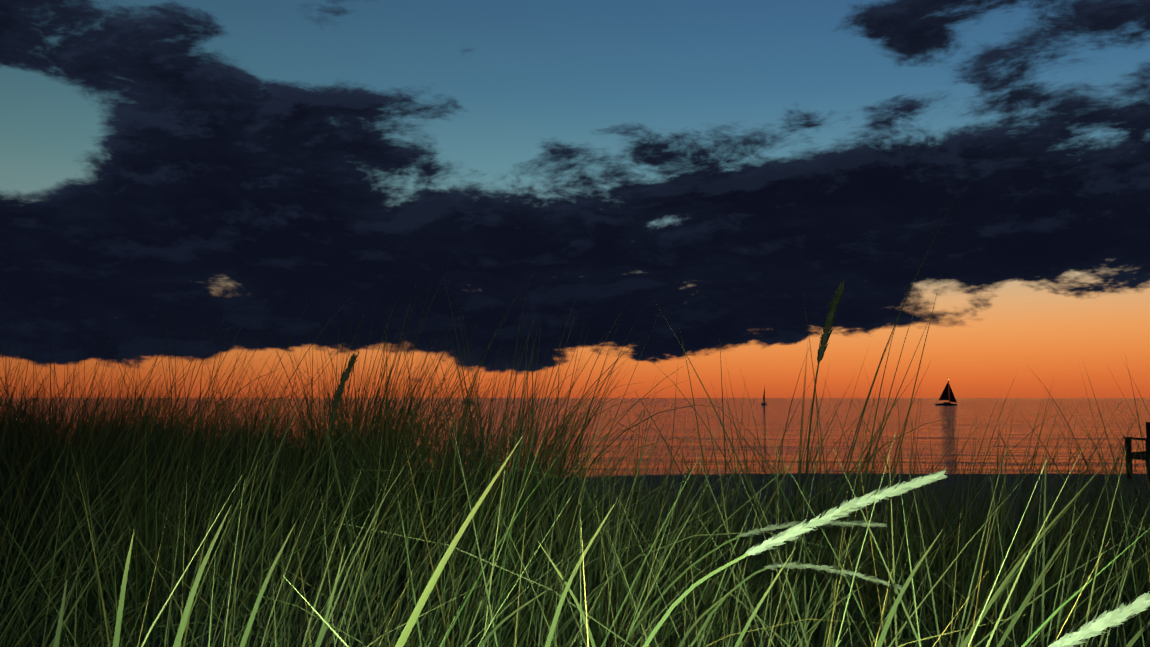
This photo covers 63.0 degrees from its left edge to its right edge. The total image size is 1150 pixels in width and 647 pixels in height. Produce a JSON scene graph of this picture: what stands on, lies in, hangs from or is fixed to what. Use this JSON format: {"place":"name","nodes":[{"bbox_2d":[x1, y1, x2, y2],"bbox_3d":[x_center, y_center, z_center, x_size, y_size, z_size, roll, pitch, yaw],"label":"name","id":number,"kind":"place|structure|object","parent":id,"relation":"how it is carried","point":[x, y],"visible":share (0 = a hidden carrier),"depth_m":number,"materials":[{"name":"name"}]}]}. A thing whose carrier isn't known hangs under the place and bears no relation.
{"place":"outdoors","nodes":[
{"label":"outdoors","id":0,"kind":"place"},
{"bbox_2d":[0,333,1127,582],"bbox_3d":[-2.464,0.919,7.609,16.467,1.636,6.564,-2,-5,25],"label":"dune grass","id":1,"kind":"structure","parent":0,"point":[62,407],"depth_m":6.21,"materials":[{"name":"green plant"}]},
{"bbox_2d":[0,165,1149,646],"bbox_3d":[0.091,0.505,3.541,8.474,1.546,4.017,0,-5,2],"label":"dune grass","id":2,"kind":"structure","parent":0,"point":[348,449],"depth_m":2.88,"materials":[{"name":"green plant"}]},
{"bbox_2d":[0,398,1149,477],"bbox_3d":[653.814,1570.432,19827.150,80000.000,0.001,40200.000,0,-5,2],"label":"sea","id":3,"kind":"structure","parent":0,"point":[773,412],"depth_m":54.40,"materials":[{"name":"orange liquid"}]},
{"bbox_2d":[761,388,766,404],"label":"sailboat","id":4,"kind":"object","parent":3,"relation":"on","point":[762,403],"visible":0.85,"depth_m":229.80,"materials":[{"name":"grey paint"}]},
{"bbox_2d":[935,379,956,404],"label":"sailboat","id":5,"kind":"object","parent":3,"relation":"on","point":[947,393],"visible":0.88,"depth_m":221.60,"materials":[{"name":"black"}]},
{"bbox_2d":[0,471,1149,646],"bbox_3d":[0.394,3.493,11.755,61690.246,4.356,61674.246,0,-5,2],"label":"sand ground","id":6,"kind":"structure","parent":0,"point":[957,477],"depth_m":9.54,"materials":[{"name":"black sand"}]},
{"bbox_2d":[53,436,1149,646],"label":"dune grass","id":7,"kind":"structure","parent":6,"relation":"on","point":[408,628],"depth_m":0.46,"materials":[{"name":"green plant"}]},
{"bbox_2d":[303,302,1131,646],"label":"grass stems","id":8,"kind":"object","parent":6,"relation":"on","point":[667,614],"visible":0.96,"depth_m":0.73,"materials":[{"name":"green plant"}]},
{"bbox_2d":[329,352,359,425],"bbox_3d":[-0.714,0.204,2.907,0.089,0.233,0.036,1,-5,-15],"label":"grass seed head","id":9,"kind":"object","parent":8,"relation":"attached to","point":[346,373],"visible":0.85,"depth_m":2.90},
{"bbox_2d":[737,520,886,536],"bbox_3d":[0.207,0.178,0.819,0.134,0.016,0.010,0,-5,2],"label":"grass seed head","id":10,"kind":"object","parent":8,"relation":"attached to","point":[873,524],"visible":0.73,"depth_m":0.82},
{"bbox_2d":[817,280,843,361],"bbox_3d":[0.684,-0.003,2.507,0.078,0.222,0.036,-3,-5,29],"label":"grass seed head","id":11,"kind":"object","parent":8,"relation":"attached to","point":[827,330],"visible":1,"depth_m":2.50},
{"bbox_2d":[763,560,901,590],"bbox_3d":[0.204,0.200,0.742,0.112,0.024,0.010,0,-5,2],"label":"grass seed head","id":12,"kind":"object","parent":8,"relation":"attached to","point":[793,566],"visible":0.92,"depth_m":0.74},
{"bbox_2d":[745,468,946,555],"bbox_3d":[0.137,0.094,0.471,0.112,0.042,0.009,1,-5,-9],"label":"grass seed head","id":13,"kind":"object","parent":8,"relation":"attached to","point":[791,533],"visible":1,"depth_m":0.47},
{"bbox_2d":[1048,591,1149,646],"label":"grass seed head","id":14,"kind":"object","parent":8,"relation":"attached to","point":[1114,618],"visible":1,"depth_m":0.36},
{"bbox_2d":[1123,422,1149,479],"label":"beach chair","id":15,"kind":"object","parent":6,"relation":"on","point":[1137,454],"visible":0.65,"depth_m":12.83,"materials":[{"name":"brown wood"}]},
{"bbox_2d":[0,0,1149,397],"label":"sky","id":16,"kind":"structure","parent":0,"point":[731,162],"materials":[{"name":"blue"}]}
]}

